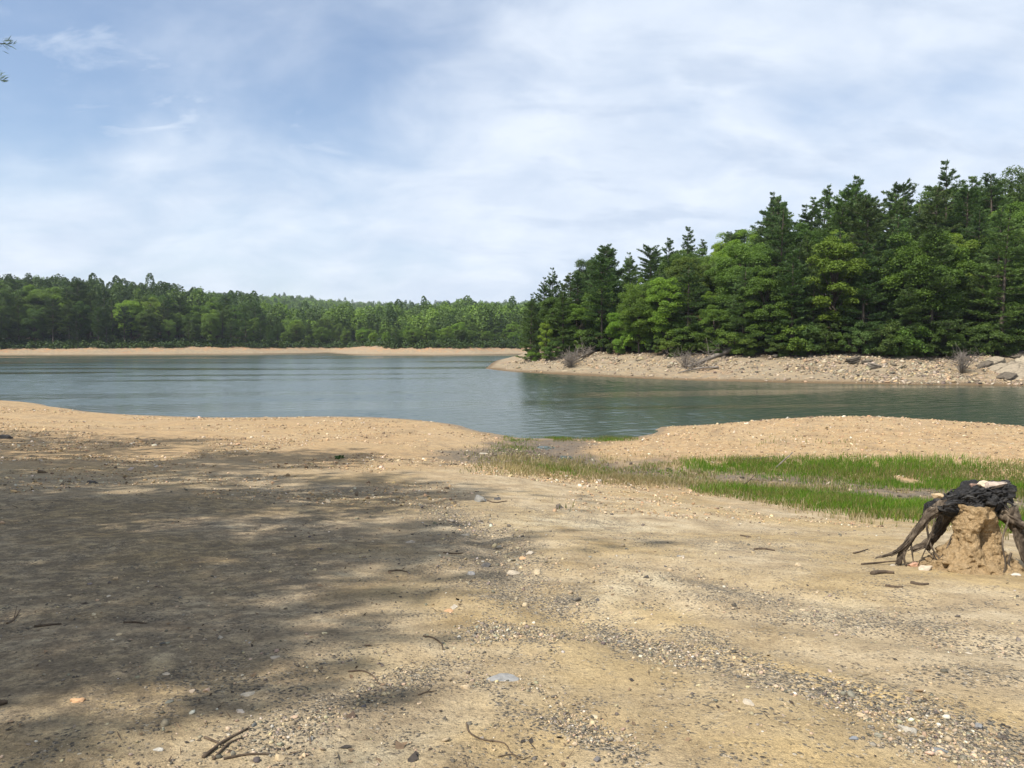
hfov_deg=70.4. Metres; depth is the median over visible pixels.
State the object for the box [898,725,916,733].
stone
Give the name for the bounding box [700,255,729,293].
broadleaf tree
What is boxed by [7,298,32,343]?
pine tree
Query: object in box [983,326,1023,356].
bush
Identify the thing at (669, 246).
pine tree
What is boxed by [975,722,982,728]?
stone
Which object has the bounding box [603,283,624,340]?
pine tree
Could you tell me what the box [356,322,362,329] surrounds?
pine tree
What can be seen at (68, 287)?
broadleaf tree
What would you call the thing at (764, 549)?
stick
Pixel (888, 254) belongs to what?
pine tree
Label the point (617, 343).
bush
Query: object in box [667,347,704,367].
bare bush
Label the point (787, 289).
pine tree
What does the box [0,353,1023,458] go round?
lake water
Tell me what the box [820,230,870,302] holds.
broadleaf tree
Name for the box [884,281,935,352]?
pine tree
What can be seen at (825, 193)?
pine tree
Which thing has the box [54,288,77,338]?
pine tree
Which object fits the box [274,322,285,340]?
broadleaf tree
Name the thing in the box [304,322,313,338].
pine tree
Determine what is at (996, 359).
rock slab
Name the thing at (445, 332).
broadleaf tree
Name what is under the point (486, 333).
broadleaf tree
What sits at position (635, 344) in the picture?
bush
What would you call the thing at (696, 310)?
pine tree
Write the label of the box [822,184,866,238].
pine tree
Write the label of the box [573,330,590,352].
bush
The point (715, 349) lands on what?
fallen tree
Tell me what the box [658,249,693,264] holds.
broadleaf tree
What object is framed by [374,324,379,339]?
pine tree
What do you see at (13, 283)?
pine tree
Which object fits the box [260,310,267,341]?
pine tree
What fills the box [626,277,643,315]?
broadleaf tree
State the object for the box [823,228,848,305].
pine tree
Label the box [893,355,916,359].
rock slab
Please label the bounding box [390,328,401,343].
pine tree
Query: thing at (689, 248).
pine tree
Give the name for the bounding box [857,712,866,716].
stone
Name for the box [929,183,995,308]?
pine tree
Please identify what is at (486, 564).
stone
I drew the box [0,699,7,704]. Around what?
stick
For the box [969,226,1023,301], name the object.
broadleaf tree
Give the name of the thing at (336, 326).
broadleaf tree
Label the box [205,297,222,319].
broadleaf tree
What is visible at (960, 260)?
broadleaf tree
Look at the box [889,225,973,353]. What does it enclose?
pine tree
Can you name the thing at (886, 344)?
bush
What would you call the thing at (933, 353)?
bush
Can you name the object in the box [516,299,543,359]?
pine tree
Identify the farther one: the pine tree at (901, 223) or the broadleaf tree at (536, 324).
the broadleaf tree at (536, 324)
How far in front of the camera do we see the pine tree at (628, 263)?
136.03 m
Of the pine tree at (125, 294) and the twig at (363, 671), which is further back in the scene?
the pine tree at (125, 294)
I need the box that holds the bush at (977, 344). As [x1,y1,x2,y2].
[969,333,985,354]
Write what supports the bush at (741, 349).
on the hillside
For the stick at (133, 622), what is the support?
on the ground at (40, 566)
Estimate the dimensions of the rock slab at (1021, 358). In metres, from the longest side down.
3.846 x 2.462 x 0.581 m
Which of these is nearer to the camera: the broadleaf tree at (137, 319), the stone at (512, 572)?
the stone at (512, 572)
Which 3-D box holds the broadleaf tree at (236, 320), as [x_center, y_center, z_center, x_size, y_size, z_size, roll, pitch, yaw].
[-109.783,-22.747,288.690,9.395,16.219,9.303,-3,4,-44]
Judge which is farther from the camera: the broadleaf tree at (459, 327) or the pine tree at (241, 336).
the broadleaf tree at (459, 327)
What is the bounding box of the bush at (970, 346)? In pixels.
[959,334,984,354]
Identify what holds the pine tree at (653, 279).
on the hillside
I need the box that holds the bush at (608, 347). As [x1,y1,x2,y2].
[605,339,615,352]
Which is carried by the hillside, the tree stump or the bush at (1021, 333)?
the bush at (1021, 333)
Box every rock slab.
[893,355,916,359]
[976,360,993,367]
[985,356,1005,363]
[988,363,1007,370]
[995,360,1023,372]
[995,372,1017,379]
[1013,356,1023,361]
[1014,369,1023,380]
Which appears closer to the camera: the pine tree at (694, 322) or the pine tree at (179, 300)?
the pine tree at (694, 322)
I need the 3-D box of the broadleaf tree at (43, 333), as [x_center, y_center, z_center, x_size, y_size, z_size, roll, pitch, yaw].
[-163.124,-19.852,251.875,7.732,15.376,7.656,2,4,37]
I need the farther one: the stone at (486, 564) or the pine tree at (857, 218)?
the pine tree at (857, 218)
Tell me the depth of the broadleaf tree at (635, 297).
93.01 m
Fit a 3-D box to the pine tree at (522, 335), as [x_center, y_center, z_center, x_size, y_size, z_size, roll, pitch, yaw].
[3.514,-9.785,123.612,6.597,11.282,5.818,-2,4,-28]
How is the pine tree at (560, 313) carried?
on the hillside
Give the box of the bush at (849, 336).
[838,332,859,354]
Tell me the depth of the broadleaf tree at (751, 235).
127.26 m
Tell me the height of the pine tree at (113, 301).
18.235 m
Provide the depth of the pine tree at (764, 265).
86.52 m
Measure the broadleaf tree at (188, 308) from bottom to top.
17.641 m
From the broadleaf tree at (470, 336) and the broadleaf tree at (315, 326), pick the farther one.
the broadleaf tree at (315, 326)
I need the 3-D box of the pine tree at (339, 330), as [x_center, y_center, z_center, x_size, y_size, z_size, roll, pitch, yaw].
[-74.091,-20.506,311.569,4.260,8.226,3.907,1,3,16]
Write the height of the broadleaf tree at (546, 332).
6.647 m
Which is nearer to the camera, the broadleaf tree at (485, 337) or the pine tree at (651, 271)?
the pine tree at (651, 271)
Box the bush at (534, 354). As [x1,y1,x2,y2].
[527,347,540,360]
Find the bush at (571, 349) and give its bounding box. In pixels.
[564,337,578,354]
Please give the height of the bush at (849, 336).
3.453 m
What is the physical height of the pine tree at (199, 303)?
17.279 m
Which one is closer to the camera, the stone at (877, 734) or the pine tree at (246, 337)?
the stone at (877, 734)
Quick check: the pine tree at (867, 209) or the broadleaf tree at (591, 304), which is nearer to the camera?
the pine tree at (867, 209)
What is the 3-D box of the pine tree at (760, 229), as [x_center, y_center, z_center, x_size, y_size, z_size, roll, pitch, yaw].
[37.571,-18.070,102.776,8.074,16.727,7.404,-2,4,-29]
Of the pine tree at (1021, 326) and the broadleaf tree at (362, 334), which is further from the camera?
the broadleaf tree at (362, 334)
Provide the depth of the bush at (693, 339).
89.27 m
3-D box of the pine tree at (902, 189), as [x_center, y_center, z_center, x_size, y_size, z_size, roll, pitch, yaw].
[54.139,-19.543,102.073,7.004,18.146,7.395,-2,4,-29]
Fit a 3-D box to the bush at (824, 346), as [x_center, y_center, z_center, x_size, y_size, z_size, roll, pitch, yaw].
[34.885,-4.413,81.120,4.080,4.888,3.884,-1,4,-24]
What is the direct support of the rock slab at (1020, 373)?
on the hillside
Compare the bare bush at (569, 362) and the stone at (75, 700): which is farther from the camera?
the bare bush at (569, 362)
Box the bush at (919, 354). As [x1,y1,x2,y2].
[915,338,926,356]
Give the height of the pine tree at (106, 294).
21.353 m
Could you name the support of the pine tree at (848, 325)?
on the hillside
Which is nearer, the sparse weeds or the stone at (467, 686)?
the stone at (467, 686)
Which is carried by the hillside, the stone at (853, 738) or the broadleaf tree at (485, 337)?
the broadleaf tree at (485, 337)
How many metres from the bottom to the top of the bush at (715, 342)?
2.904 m
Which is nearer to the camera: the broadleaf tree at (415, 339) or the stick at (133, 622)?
the stick at (133, 622)
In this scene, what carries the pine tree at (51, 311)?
on the hillside
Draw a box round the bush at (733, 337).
[715,322,749,353]
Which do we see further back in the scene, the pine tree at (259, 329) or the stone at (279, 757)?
the pine tree at (259, 329)
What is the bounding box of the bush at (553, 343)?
[544,340,563,359]
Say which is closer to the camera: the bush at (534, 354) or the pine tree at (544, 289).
the bush at (534, 354)
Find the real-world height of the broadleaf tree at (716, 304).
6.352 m
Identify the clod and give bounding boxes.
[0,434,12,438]
[347,711,355,717]
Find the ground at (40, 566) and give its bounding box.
[0,400,1023,767]
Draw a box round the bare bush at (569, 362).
[554,348,584,367]
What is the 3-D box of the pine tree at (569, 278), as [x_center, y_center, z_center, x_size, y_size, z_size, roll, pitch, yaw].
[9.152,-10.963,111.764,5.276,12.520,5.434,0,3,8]
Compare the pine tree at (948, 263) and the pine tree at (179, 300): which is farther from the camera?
the pine tree at (179, 300)
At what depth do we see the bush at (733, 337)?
85.05 m
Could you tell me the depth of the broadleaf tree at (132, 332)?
268.46 m
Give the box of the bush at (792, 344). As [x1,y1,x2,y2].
[774,324,815,355]
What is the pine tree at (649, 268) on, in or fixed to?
on the hillside
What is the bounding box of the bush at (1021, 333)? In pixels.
[1018,332,1023,349]
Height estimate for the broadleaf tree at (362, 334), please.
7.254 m
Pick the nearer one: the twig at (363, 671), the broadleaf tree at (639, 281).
the twig at (363, 671)
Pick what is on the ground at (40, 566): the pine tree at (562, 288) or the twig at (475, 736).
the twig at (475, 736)
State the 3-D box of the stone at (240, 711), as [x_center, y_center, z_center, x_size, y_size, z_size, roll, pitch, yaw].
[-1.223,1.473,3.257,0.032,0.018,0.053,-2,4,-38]
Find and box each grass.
[473,451,1023,539]
[490,435,734,483]
[677,451,1023,532]
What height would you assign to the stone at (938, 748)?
0.019 m
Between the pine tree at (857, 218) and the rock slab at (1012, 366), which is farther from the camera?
the pine tree at (857, 218)
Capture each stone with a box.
[70,698,85,702]
[153,747,163,751]
[236,709,244,713]
[240,691,254,696]
[275,754,284,761]
[461,684,469,688]
[481,562,490,566]
[486,673,518,680]
[507,570,519,574]
[534,569,542,574]
[593,756,600,761]
[742,698,754,705]
[849,736,858,739]
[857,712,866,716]
[874,732,883,737]
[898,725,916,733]
[907,562,917,566]
[918,565,932,570]
[931,493,943,498]
[933,747,947,752]
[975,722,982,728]
[977,480,987,486]
[984,481,1006,488]
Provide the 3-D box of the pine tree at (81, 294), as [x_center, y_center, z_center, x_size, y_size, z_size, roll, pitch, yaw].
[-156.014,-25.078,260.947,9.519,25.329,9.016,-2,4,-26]
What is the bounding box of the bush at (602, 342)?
[587,330,612,349]
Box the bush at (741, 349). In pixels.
[734,337,765,356]
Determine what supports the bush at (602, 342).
on the hillside
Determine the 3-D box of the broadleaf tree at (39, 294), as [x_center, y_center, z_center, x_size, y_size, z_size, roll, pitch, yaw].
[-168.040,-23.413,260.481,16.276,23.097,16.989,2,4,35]
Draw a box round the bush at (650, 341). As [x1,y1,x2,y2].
[645,337,655,352]
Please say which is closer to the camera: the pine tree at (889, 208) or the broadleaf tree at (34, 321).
the pine tree at (889, 208)
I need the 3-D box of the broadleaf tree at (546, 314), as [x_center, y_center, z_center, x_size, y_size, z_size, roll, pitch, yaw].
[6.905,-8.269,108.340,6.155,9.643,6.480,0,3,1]
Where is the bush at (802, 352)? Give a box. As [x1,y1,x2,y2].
[794,335,815,355]
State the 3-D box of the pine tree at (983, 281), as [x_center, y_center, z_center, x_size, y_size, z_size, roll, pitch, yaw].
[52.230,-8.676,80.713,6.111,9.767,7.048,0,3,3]
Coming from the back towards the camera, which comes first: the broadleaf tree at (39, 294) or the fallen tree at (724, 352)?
the broadleaf tree at (39, 294)
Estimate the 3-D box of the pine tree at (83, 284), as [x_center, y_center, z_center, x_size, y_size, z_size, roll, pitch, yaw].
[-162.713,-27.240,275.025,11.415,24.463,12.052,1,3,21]
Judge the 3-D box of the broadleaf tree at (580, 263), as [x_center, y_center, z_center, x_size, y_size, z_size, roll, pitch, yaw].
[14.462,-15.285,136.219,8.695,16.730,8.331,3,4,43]
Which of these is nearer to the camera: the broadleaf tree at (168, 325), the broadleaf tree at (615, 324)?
the broadleaf tree at (615, 324)
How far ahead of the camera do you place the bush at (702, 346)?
87.09 m
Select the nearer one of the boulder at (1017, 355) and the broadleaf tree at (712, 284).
the boulder at (1017, 355)
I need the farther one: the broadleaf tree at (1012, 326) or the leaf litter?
the broadleaf tree at (1012, 326)
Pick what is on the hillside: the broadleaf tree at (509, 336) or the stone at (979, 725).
the broadleaf tree at (509, 336)
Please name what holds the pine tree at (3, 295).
on the hillside
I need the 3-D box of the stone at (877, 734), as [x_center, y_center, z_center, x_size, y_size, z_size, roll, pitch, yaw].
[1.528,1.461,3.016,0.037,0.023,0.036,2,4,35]
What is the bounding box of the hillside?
[0,293,1023,385]
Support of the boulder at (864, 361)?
on the hillside
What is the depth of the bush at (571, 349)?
104.38 m
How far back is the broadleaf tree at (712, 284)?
96.93 m
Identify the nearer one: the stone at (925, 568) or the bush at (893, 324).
the stone at (925, 568)
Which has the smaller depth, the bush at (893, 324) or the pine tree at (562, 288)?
the bush at (893, 324)
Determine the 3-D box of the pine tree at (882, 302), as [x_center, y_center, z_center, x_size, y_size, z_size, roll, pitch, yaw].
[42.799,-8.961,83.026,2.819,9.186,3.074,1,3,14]
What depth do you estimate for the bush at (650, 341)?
93.13 m
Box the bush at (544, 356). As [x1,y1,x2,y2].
[541,346,551,360]
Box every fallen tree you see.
[558,337,599,365]
[674,356,722,372]
[687,339,739,367]
[695,345,729,357]
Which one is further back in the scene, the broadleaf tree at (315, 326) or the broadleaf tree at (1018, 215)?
the broadleaf tree at (315, 326)
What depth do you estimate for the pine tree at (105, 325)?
249.54 m
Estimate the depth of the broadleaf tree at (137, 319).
253.81 m
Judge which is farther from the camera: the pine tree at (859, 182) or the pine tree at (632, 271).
the pine tree at (632, 271)
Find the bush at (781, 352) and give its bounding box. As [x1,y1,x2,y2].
[768,338,790,356]
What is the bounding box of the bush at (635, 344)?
[623,328,651,352]
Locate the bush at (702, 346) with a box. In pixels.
[694,334,716,353]
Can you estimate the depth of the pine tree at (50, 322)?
252.96 m
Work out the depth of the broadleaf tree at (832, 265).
80.26 m
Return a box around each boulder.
[845,356,861,363]
[861,360,872,363]
[866,362,881,368]
[1004,351,1023,358]
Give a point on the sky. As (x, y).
(384, 151)
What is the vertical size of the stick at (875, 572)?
0.050 m
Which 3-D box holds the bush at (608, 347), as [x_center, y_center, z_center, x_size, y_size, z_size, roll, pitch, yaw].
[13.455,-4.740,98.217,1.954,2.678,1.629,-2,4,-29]
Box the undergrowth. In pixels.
[0,337,535,348]
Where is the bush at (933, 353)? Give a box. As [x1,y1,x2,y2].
[925,343,941,356]
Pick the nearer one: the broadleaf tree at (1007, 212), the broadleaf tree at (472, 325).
the broadleaf tree at (1007, 212)
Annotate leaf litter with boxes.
[3,462,1023,767]
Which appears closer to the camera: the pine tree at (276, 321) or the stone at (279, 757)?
the stone at (279, 757)
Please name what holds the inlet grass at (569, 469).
on the ground at (40, 566)
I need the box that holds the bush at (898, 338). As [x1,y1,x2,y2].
[882,333,924,358]
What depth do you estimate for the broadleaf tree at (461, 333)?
254.19 m
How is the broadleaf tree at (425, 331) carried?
on the hillside
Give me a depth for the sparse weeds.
24.23 m
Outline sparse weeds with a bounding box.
[445,431,866,508]
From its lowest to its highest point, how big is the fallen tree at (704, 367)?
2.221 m
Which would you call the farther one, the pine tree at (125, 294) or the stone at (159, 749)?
the pine tree at (125, 294)
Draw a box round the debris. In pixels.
[413,441,1023,509]
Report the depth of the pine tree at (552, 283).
139.99 m
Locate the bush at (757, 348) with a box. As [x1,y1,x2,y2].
[751,336,769,352]
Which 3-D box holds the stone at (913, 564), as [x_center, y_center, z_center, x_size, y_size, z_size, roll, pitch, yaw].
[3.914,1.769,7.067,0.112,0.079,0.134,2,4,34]
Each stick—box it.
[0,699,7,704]
[6,606,20,623]
[34,623,61,627]
[123,621,146,623]
[201,728,247,757]
[204,736,223,745]
[212,737,242,759]
[223,753,270,759]
[754,548,774,550]
[870,570,893,574]
[885,584,902,587]
[910,581,928,585]
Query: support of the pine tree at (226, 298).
on the hillside
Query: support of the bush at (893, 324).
on the hillside
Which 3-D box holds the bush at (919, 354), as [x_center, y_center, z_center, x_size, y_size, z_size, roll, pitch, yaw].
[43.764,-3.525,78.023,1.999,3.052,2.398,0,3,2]
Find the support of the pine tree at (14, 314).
on the hillside
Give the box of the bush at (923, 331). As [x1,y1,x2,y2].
[888,326,933,355]
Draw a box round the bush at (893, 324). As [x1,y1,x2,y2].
[873,321,904,354]
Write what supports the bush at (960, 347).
on the hillside
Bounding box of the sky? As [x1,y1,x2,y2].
[0,0,1023,304]
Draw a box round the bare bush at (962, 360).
[944,342,981,372]
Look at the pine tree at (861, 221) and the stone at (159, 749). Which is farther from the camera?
the pine tree at (861, 221)
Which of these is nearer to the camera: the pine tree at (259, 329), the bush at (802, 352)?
the bush at (802, 352)
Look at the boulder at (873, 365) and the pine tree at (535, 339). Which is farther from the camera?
the pine tree at (535, 339)
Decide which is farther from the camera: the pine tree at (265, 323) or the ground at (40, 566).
the pine tree at (265, 323)
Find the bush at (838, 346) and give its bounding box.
[826,332,845,350]
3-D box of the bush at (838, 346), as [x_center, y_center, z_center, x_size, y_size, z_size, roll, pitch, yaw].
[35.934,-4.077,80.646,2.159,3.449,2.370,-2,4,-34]
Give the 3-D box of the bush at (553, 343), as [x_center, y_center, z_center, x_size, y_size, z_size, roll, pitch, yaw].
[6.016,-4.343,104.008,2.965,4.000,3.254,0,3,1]
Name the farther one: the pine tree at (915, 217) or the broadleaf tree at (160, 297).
the broadleaf tree at (160, 297)
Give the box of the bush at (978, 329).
[960,323,1007,355]
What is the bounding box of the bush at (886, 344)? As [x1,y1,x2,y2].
[864,326,901,355]
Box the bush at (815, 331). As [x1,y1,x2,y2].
[799,325,824,355]
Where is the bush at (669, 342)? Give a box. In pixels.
[659,334,683,356]
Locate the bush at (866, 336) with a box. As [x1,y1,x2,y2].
[849,320,881,354]
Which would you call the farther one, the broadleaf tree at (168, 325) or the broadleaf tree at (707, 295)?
the broadleaf tree at (168, 325)
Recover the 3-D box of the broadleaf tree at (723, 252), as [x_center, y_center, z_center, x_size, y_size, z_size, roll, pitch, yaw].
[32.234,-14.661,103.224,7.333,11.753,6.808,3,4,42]
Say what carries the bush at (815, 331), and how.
on the hillside
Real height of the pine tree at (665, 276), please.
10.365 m
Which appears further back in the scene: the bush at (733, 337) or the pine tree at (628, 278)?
the pine tree at (628, 278)
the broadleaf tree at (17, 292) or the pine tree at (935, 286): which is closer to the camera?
the pine tree at (935, 286)
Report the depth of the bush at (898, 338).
77.16 m
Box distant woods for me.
[0,273,549,340]
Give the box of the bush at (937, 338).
[929,325,964,355]
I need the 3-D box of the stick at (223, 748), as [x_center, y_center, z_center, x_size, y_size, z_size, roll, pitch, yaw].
[-1.142,1.450,2.896,0.028,0.022,0.189,1,3,13]
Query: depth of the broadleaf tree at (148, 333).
253.84 m
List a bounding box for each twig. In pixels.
[348,670,378,683]
[423,635,442,648]
[466,722,529,759]
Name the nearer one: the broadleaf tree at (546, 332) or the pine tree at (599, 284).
the pine tree at (599, 284)
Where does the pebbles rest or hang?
on the ground at (40, 566)
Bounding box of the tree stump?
[875,479,1023,575]
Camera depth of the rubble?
76.57 m
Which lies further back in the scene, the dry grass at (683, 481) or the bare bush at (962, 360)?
the bare bush at (962, 360)
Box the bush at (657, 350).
[651,338,661,355]
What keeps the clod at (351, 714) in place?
on the ground at (40, 566)
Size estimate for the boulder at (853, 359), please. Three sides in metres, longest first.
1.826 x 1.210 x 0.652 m
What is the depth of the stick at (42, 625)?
4.56 m
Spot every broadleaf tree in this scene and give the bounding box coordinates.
[0,288,35,334]
[0,300,12,338]
[12,285,37,339]
[16,293,47,337]
[18,308,48,340]
[20,287,62,319]
[31,305,50,338]
[50,287,73,334]
[59,286,81,337]
[66,300,91,338]
[103,304,123,337]
[112,300,146,339]
[122,309,138,338]
[132,311,155,337]
[133,296,147,306]
[138,309,157,342]
[139,297,164,338]
[143,294,172,334]
[159,319,176,339]
[169,313,186,336]
[170,301,193,337]
[180,314,199,338]
[186,305,214,339]
[188,323,200,342]
[200,309,221,337]
[200,313,221,340]
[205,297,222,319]
[217,305,234,338]
[226,307,245,338]
[236,302,265,324]
[246,318,262,338]
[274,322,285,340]
[280,331,292,341]
[287,320,304,334]
[290,324,301,341]
[291,321,303,339]
[305,334,312,341]
[312,322,319,340]
[313,327,328,342]
[316,319,334,334]
[332,323,342,340]
[340,328,351,343]
[355,330,366,341]
[366,329,376,339]
[368,333,378,342]
[378,325,391,338]
[381,332,390,341]
[402,326,421,338]
[404,329,421,342]
[421,327,430,340]
[423,325,435,338]
[441,326,453,338]
[451,322,467,337]
[454,329,465,340]
[466,322,478,336]
[466,330,475,342]
[481,335,489,341]
[482,331,491,339]
[505,322,519,338]
[507,332,520,340]
[520,314,550,342]
[537,320,552,355]
[538,297,575,347]
[558,304,595,344]
[568,259,596,311]
[578,286,621,330]
[605,311,641,349]
[615,282,661,353]
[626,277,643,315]
[642,277,693,353]
[653,251,702,282]
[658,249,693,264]
[663,256,711,323]
[684,255,714,304]
[695,304,733,344]
[696,248,707,297]
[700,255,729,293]
[701,291,716,330]
[703,242,782,331]
[705,257,738,295]
[706,297,737,337]
[709,232,729,255]
[714,239,759,265]
[729,229,761,250]
[737,266,793,352]
[783,222,831,294]
[797,236,870,341]
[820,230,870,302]
[877,230,984,325]
[910,187,1002,226]
[917,233,980,318]
[944,317,955,337]
[968,203,1022,301]
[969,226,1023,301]
[970,201,1023,277]
[980,165,1023,203]
[997,261,1023,324]
[1004,317,1016,343]
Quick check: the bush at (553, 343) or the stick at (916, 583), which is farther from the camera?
the bush at (553, 343)
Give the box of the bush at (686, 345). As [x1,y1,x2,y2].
[666,326,705,353]
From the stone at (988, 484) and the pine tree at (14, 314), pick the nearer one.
the stone at (988, 484)
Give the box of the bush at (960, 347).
[941,340,966,356]
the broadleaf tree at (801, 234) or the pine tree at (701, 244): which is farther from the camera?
the pine tree at (701, 244)
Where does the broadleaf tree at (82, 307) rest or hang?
on the hillside
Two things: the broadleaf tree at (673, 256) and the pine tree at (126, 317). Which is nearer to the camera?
the broadleaf tree at (673, 256)
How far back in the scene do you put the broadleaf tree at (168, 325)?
259.39 m
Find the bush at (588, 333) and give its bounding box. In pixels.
[580,329,600,349]
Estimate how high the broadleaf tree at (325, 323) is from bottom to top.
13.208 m
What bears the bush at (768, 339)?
on the hillside
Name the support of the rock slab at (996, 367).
on the hillside
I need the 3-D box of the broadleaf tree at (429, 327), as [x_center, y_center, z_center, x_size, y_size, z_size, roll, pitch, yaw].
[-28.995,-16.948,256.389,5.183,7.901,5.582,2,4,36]
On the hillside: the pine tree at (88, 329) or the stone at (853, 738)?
the pine tree at (88, 329)
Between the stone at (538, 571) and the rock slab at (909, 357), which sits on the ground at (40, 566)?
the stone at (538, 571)
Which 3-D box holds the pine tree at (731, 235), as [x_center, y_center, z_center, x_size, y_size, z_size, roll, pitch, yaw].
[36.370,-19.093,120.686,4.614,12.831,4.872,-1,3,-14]
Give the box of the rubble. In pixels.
[504,350,1023,384]
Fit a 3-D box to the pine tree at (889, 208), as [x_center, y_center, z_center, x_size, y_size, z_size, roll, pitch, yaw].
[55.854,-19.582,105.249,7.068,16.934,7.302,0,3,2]
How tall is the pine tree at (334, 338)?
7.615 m
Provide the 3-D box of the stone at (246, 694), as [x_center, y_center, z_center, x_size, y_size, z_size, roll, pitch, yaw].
[-1.258,1.478,3.450,0.076,0.012,0.057,-2,4,-34]
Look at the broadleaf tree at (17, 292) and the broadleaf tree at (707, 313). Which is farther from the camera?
the broadleaf tree at (17, 292)
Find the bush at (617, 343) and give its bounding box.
[612,331,632,354]
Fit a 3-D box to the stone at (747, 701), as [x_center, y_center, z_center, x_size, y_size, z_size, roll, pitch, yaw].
[1.078,1.458,3.312,0.042,0.027,0.070,0,3,-3]
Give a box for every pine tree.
[0,36,16,81]
[0,292,17,339]
[1,277,26,336]
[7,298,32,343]
[8,296,26,338]
[38,298,59,340]
[40,297,63,341]
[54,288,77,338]
[56,300,80,340]
[67,279,91,337]
[69,279,98,339]
[75,290,104,339]
[85,299,105,339]
[88,307,105,339]
[96,288,113,326]
[96,306,115,342]
[102,298,123,338]
[113,291,134,337]
[116,306,132,342]
[132,300,146,338]
[154,300,176,340]
[158,295,174,337]
[169,296,188,338]
[192,299,205,338]
[217,307,229,339]
[220,296,234,336]
[236,317,244,337]
[237,312,255,341]
[246,302,266,339]
[255,321,264,339]
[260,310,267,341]
[272,316,283,336]
[272,324,281,340]
[303,320,312,340]
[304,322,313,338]
[328,329,337,343]
[336,328,342,340]
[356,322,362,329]
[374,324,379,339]
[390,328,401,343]
[515,294,551,354]
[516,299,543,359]
[533,277,552,344]
[541,267,561,340]
[546,291,575,355]
[557,282,566,297]
[559,272,579,302]
[560,272,590,329]
[578,262,604,341]
[581,256,621,351]
[586,245,629,339]
[603,243,622,275]
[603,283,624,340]
[615,257,639,292]
[618,252,638,303]
[618,274,636,305]
[634,244,663,282]
[638,282,653,345]
[640,255,656,283]
[641,251,661,284]
[642,267,667,337]
[648,273,672,344]
[657,237,677,313]
[661,262,715,350]
[679,255,705,322]
[681,226,697,256]
[694,239,708,258]
[715,267,773,355]
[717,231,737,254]
[742,258,776,340]
[749,192,788,248]
[751,195,792,246]
[753,201,802,270]
[753,205,810,332]
[754,197,798,265]
[756,199,794,233]
[762,246,785,321]
[763,248,819,355]
[783,204,826,268]
[785,262,811,324]
[789,236,822,319]
[789,241,816,324]
[795,196,821,229]
[795,272,828,354]
[804,284,828,330]
[813,197,834,294]
[813,198,862,240]
[814,185,838,295]
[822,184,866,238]
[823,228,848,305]
[828,271,858,340]
[836,240,887,352]
[839,197,897,331]
[841,193,886,279]
[841,242,900,344]
[845,174,883,233]
[847,216,882,311]
[859,228,917,341]
[865,194,884,231]
[873,214,920,317]
[876,270,891,320]
[877,178,920,242]
[878,193,915,265]
[881,190,912,244]
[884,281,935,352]
[885,201,919,270]
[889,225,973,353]
[900,200,937,241]
[905,185,968,266]
[909,159,974,243]
[919,229,972,328]
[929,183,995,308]
[946,206,1002,320]
[957,262,1011,340]
[958,176,987,243]
[958,255,999,322]
[959,218,1023,355]
[960,203,1023,327]
[964,172,1013,225]
[1009,256,1023,329]
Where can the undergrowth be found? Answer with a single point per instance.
(46, 342)
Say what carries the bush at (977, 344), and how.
on the hillside
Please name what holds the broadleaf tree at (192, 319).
on the hillside
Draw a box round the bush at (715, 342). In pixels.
[711,339,725,353]
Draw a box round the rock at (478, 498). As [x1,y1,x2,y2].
[474,495,486,501]
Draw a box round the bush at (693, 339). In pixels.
[671,327,695,353]
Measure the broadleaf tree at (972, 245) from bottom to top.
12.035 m
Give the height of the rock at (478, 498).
0.186 m
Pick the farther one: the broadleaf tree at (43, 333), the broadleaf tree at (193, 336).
the broadleaf tree at (193, 336)
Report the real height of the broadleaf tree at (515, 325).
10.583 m
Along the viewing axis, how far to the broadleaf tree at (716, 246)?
133.32 m
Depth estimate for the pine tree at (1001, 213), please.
82.84 m
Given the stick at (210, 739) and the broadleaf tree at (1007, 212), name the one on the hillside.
the broadleaf tree at (1007, 212)
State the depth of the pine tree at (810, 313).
81.32 m
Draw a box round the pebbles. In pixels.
[0,407,1023,527]
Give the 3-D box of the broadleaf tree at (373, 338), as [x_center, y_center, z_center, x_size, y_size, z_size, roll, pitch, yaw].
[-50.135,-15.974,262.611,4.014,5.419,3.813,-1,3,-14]
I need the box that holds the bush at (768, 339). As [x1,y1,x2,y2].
[763,337,777,352]
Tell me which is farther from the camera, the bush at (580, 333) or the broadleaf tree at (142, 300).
the broadleaf tree at (142, 300)
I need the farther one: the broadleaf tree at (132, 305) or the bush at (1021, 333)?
the broadleaf tree at (132, 305)
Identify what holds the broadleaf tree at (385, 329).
on the hillside
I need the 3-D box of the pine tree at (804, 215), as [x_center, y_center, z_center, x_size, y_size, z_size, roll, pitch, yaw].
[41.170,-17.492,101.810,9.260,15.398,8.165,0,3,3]
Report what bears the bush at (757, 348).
on the hillside
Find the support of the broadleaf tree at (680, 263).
on the hillside
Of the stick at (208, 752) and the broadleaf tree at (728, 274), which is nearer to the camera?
the stick at (208, 752)
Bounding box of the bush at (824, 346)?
[807,323,839,354]
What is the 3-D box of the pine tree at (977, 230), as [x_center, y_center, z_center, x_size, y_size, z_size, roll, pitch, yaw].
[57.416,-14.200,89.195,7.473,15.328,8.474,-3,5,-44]
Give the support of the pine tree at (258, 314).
on the hillside
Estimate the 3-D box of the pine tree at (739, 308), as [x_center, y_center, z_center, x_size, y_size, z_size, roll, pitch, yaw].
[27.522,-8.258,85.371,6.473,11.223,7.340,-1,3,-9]
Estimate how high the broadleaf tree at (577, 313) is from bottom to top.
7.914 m
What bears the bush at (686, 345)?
on the hillside

